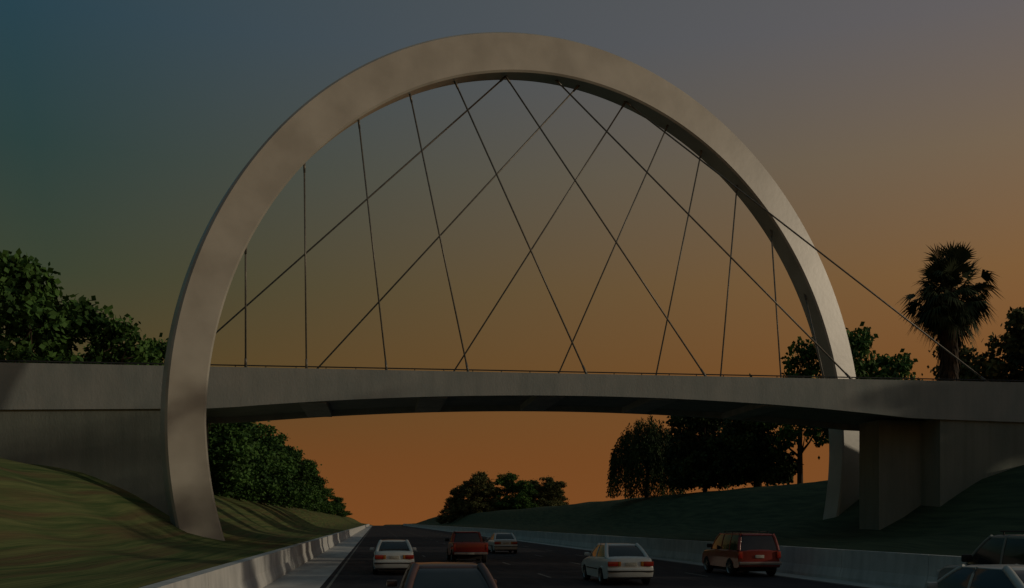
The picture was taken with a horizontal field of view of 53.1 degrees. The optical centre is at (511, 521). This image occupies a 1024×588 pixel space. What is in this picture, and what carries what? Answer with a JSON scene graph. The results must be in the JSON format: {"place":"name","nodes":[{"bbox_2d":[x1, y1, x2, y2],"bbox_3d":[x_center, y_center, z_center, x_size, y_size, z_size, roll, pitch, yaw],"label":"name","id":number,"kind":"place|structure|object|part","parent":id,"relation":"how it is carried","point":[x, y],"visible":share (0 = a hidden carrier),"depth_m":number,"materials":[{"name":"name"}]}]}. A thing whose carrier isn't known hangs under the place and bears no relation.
{"place":"outdoors","nodes":[
{"label":"outdoors","id":0,"kind":"place"},
{"bbox_2d":[0,458,1023,587],"bbox_3d":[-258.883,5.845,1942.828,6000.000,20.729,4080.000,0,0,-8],"label":"ground","id":1,"kind":"structure","parent":0,"point":[62,528],"depth_m":50.14,"materials":[{"name":"green plant"}]},
{"bbox_2d":[0,248,127,364],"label":"broadleaf tree","id":2,"kind":"object","parent":1,"relation":"on","point":[40,320],"visible":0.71,"depth_m":73.29,"materials":[{"name":"green plant"}]},
{"bbox_2d":[72,343,115,358],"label":"broadleaf tree","id":3,"kind":"object","parent":1,"relation":"on","point":[91,347],"depth_m":83.28,"materials":[{"name":"green plant"}]},
{"bbox_2d":[83,313,157,364],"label":"broadleaf tree","id":4,"kind":"object","parent":1,"relation":"on","point":[120,332],"visible":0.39,"depth_m":75.53,"materials":[{"name":"green plant"}]},
{"bbox_2d":[141,333,167,365],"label":"broadleaf tree","id":5,"kind":"object","parent":1,"relation":"on","point":[158,353],"visible":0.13,"depth_m":86.01,"materials":[{"name":"green plant"}]},
{"bbox_2d":[208,422,258,496],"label":"broadleaf tree","id":6,"kind":"object","parent":1,"relation":"on","point":[229,474],"visible":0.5,"depth_m":91.82,"materials":[{"name":"green plant"}]},
{"bbox_2d":[208,422,280,502],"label":"broadleaf tree","id":7,"kind":"object","parent":1,"relation":"on","point":[260,486],"visible":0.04,"depth_m":103.61,"materials":[{"name":"green plant"}]},
{"bbox_2d":[140,524,369,587],"bbox_3d":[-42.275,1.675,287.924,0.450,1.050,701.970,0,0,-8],"label":"concrete barrier","id":8,"kind":"object","parent":1,"relation":"on","point":[262,570],"visible":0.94,"depth_m":33.31,"materials":[{"name":"grey concrete"}]},
{"bbox_2d":[240,422,287,499],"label":"broadleaf tree","id":9,"kind":"object","parent":1,"relation":"on","point":[265,458],"visible":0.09,"depth_m":114.05,"materials":[{"name":"green plant"}]},
{"bbox_2d":[240,423,301,506],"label":"broadleaf tree","id":10,"kind":"object","parent":1,"relation":"on","point":[268,443],"visible":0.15,"depth_m":124.74,"materials":[{"name":"green plant"}]},
{"bbox_2d":[261,421,302,503],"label":"broadleaf tree","id":11,"kind":"object","parent":1,"relation":"on","point":[289,470],"visible":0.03,"depth_m":138.60,"materials":[{"name":"green plant"}]},
{"bbox_2d":[261,430,314,508],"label":"broadleaf tree","id":12,"kind":"object","parent":1,"relation":"on","point":[281,436],"visible":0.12,"depth_m":155.00,"materials":[{"name":"green plant"}]},
{"bbox_2d":[280,443,313,507],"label":"broadleaf tree","id":13,"kind":"object","parent":1,"relation":"on","point":[304,504],"visible":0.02,"depth_m":176.53,"materials":[{"name":"green plant"}]},
{"bbox_2d":[290,450,321,508],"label":"broadleaf tree","id":14,"kind":"object","parent":1,"relation":"on","point":[302,471],"visible":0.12,"depth_m":197.14,"materials":[{"name":"green plant"}]},
{"bbox_2d":[290,457,325,510],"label":"broadleaf tree","id":15,"kind":"object","parent":1,"relation":"on","point":[314,479],"visible":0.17,"depth_m":222.79,"materials":[{"name":"green plant"}]},
{"bbox_2d":[301,470,333,512],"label":"broadleaf tree","id":16,"kind":"object","parent":1,"relation":"on","point":[324,505],"visible":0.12,"depth_m":256.11,"materials":[{"name":"green plant"}]},
{"bbox_2d":[263,526,371,587],"bbox_3d":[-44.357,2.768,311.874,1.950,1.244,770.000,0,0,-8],"label":"road shoulder","id":17,"kind":"object","parent":1,"relation":"on","point":[317,571],"visible":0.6,"depth_m":47.20},
{"bbox_2d":[318,484,332,512],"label":"broadleaf tree","id":18,"kind":"object","parent":1,"relation":"on","point":[325,490],"visible":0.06,"depth_m":288.81,"materials":[{"name":"green plant"}]},
{"bbox_2d":[324,488,344,513],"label":"broadleaf tree","id":19,"kind":"object","parent":1,"relation":"on","point":[336,507],"visible":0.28,"depth_m":329.15,"materials":[{"name":"green plant"}]},
{"bbox_2d":[327,494,346,515],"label":"broadleaf tree","id":20,"kind":"object","parent":1,"relation":"on","point":[338,499],"visible":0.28,"depth_m":368.98,"materials":[{"name":"green plant"}]},
{"bbox_2d":[336,503,351,516],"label":"broadleaf tree","id":21,"kind":"object","parent":1,"relation":"on","point":[347,512],"visible":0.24,"depth_m":413.79,"materials":[{"name":"green plant"}]},
{"bbox_2d":[434,498,458,523],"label":"broadleaf tree","id":22,"kind":"object","parent":1,"relation":"on","point":[445,517],"visible":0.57,"depth_m":399.06,"materials":[{"name":"green plant"}]},
{"bbox_2d":[446,484,471,517],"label":"broadleaf tree","id":23,"kind":"object","parent":1,"relation":"on","point":[455,492],"visible":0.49,"depth_m":382.90,"materials":[{"name":"green plant"}]},
{"bbox_2d":[456,471,500,513],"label":"broadleaf tree","id":24,"kind":"object","parent":1,"relation":"on","point":[475,501],"visible":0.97,"depth_m":373.75,"materials":[{"name":"green plant"}]},
{"bbox_2d":[481,482,500,497],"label":"broadleaf tree","id":25,"kind":"object","parent":1,"relation":"on","point":[489,490],"visible":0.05,"depth_m":383.10,"materials":[{"name":"green plant"}]},
{"bbox_2d":[490,471,531,510],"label":"broadleaf tree","id":26,"kind":"object","parent":1,"relation":"on","point":[507,482],"visible":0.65,"depth_m":378.76,"materials":[{"name":"green plant"}]},
{"bbox_2d":[0,32,1023,540],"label":"arch bridge","id":27,"kind":"structure","parent":1,"relation":"on","point":[900,448],"depth_m":54.38,"materials":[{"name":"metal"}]},
{"bbox_2d":[509,480,538,508],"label":"broadleaf tree","id":28,"kind":"object","parent":1,"relation":"on","point":[526,490],"visible":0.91,"depth_m":372.51,"materials":[{"name":"green plant"}]},
{"bbox_2d":[528,478,544,501],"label":"broadleaf tree","id":29,"kind":"object","parent":1,"relation":"on","point":[537,486],"visible":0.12,"depth_m":386.33,"materials":[{"name":"green plant"}]},
{"bbox_2d":[532,475,566,506],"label":"broadleaf tree","id":30,"kind":"object","parent":1,"relation":"on","point":[546,497],"visible":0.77,"depth_m":382.26,"materials":[{"name":"green plant"}]},
{"bbox_2d":[542,486,568,504],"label":"broadleaf tree","id":31,"kind":"object","parent":1,"relation":"on","point":[563,499],"visible":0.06,"depth_m":395.68,"materials":[{"name":"green plant"}]},
{"bbox_2d":[606,414,686,498],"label":"willow tree","id":32,"kind":"object","parent":1,"relation":"on","point":[637,459],"visible":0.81,"depth_m":135.33,"materials":[{"name":"green plant"}]},
{"bbox_2d":[403,524,965,587],"bbox_3d":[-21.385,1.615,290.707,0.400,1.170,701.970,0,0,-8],"label":"concrete barrier","id":33,"kind":"object","parent":1,"relation":"on","point":[902,570],"visible":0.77,"depth_m":39.78,"materials":[{"name":"grey concrete"}]},
{"bbox_2d":[662,422,736,490],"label":"broadleaf tree","id":34,"kind":"object","parent":1,"relation":"on","point":[671,452],"visible":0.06,"depth_m":128.57,"materials":[{"name":"green plant"}]},
{"bbox_2d":[661,416,746,492],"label":"broadleaf tree","id":35,"kind":"object","parent":1,"relation":"on","point":[691,467],"visible":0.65,"depth_m":118.71,"materials":[{"name":"green plant"}]},
{"bbox_2d":[710,373,803,486],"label":"broadleaf tree","id":36,"kind":"object","parent":1,"relation":"on","point":[743,454],"visible":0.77,"depth_m":110.46,"materials":[{"name":"green plant"}]},
{"bbox_2d":[753,336,828,483],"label":"broadleaf tree","id":37,"kind":"object","parent":1,"relation":"on","point":[788,432],"visible":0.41,"depth_m":108.65,"materials":[{"name":"green plant"}]},
{"bbox_2d":[821,321,884,436],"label":"broadleaf tree","id":38,"kind":"object","parent":1,"relation":"on","point":[860,345],"visible":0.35,"depth_m":104.08,"materials":[{"name":"green plant"}]},
{"bbox_2d":[869,348,917,379],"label":"broadleaf tree","id":39,"kind":"object","parent":1,"relation":"on","point":[902,367],"visible":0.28,"depth_m":105.24,"materials":[{"name":"green plant"}]},
{"bbox_2d":[887,369,911,379],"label":"broadleaf tree","id":40,"kind":"object","parent":1,"relation":"on","point":[893,377],"visible":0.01,"depth_m":100.98,"materials":[{"name":"green plant"}]},
{"bbox_2d":[895,241,1004,380],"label":"palm tree","id":41,"kind":"object","parent":1,"relation":"on","point":[948,317],"visible":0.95,"depth_m":74.11,"materials":[{"name":"green plant"}]},
{"bbox_2d":[927,341,1007,380],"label":"broadleaf tree","id":42,"kind":"object","parent":1,"relation":"on","point":[966,359],"visible":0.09,"depth_m":91.16,"materials":[{"name":"green plant"}]},
{"bbox_2d":[964,307,1023,381],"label":"broadleaf tree","id":43,"kind":"object","parent":1,"relation":"on","point":[1013,334],"visible":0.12,"depth_m":86.50,"materials":[{"name":"green plant"}]},
{"bbox_2d":[999,340,1023,381],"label":"broadleaf tree","id":44,"kind":"object","parent":1,"relation":"on","point":[1010,370],"visible":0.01,"depth_m":90.90,"materials":[{"name":"green plant"}]},
{"bbox_2d":[0,0,1023,525],"label":"sky","id":45,"kind":"structure","parent":0,"point":[892,130],"materials":[{"name":"orange"}]},
{"bbox_2d":[320,526,867,587],"bbox_3d":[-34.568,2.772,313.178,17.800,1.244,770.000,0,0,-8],"label":"road","id":46,"kind":"structure","parent":0,"point":[527,567],"depth_m":44.43,"materials":[{"name":"grey asphalt"}]},
{"bbox_2d":[370,540,415,573],"bbox_3d":[-5.026,1.441,43.395,1.980,1.419,4.593,0,0,-8],"label":"sedan car","id":47,"kind":"object","parent":46,"relation":"on","point":[393,554],"visible":0.79,"depth_m":41.28,"materials":[{"name":"white paint"}]},
{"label":"windows","id":48,"kind":"part","parent":47,"relation":"part of","materials":[{"name":"black glass"}]},
{"bbox_2d":[387,562,497,587],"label":"sedan car","id":49,"kind":"object","parent":46,"relation":"on","point":[446,575],"visible":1,"depth_m":17.03,"materials":[{"name":"paint"}]},
{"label":"windows","id":50,"kind":"part","parent":49,"relation":"part of","materials":[{"name":"black glass"}]},
{"bbox_2d":[445,531,487,561],"bbox_3d":[-2.478,1.327,55.693,2.200,1.645,5.335,0,0,-8],"label":"pickup truck","id":51,"kind":"object","parent":46,"relation":"on","point":[467,545],"visible":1,"depth_m":53.82,"materials":[{"name":"red paint"}]},
{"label":"windows","id":52,"kind":"part","parent":51,"relation":"part of","materials":[{"name":"black glass"}]},
{"bbox_2d":[487,533,517,553],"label":"sedan car","id":53,"kind":"object","parent":46,"relation":"on","point":[502,541],"visible":0.94,"depth_m":69.23,"materials":[{"name":"white paint"}]},
{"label":"windows","id":54,"kind":"part","parent":53,"relation":"part of","materials":[{"name":"black glass"}]},
{"bbox_2d":[326,526,863,587],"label":"lane markings","id":55,"kind":"object","parent":46,"relation":"on","point":[333,579],"visible":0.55,"depth_m":47.16,"materials":[{"name":"paint"}]},
{"bbox_2d":[581,543,654,583],"bbox_3d":[3.700,1.441,36.588,1.980,1.419,4.593,0,0,-8],"label":"sedan car","id":56,"kind":"object","parent":46,"relation":"on","point":[603,562],"visible":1,"depth_m":34.95,"materials":[{"name":"white paint"}]},
{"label":"windows","id":57,"kind":"part","parent":56,"relation":"part of","materials":[{"name":"black glass"}]},
{"bbox_2d":[410,526,898,587],"bbox_3d":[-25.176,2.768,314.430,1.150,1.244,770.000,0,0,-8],"label":"road shoulder","id":58,"kind":"object","parent":46,"relation":"on","point":[815,578],"visible":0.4,"depth_m":41.03},
{"bbox_2d":[702,531,781,575],"bbox_3d":[9.361,1.256,42.181,2.200,1.787,4.770,0,0,-8],"label":"suv car","id":59,"kind":"object","parent":46,"relation":"on","point":[732,554],"visible":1,"depth_m":40.22,"materials":[{"name":"red paint"}]},
{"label":"windows","id":60,"kind":"part","parent":59,"relation":"part of","materials":[{"name":"black glass"}]},
{"bbox_2d":[926,564,1023,587],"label":"sedan car","id":61,"kind":"object","parent":46,"relation":"on","point":[990,576],"visible":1,"depth_m":17.79,"materials":[{"name":"silver metal"}]},
{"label":"windows","id":62,"kind":"part","parent":61,"relation":"part of","materials":[{"name":"black glass"}]},
{"bbox_2d":[937,530,1023,580],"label":"suv car","id":63,"kind":"object","parent":46,"relation":"on","point":[1000,549],"visible":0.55,"depth_m":24.07,"materials":[{"name":"grey paint"}]},
{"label":"windows","id":64,"kind":"part","parent":63,"relation":"part of","materials":[{"name":"black glass"}]}
]}

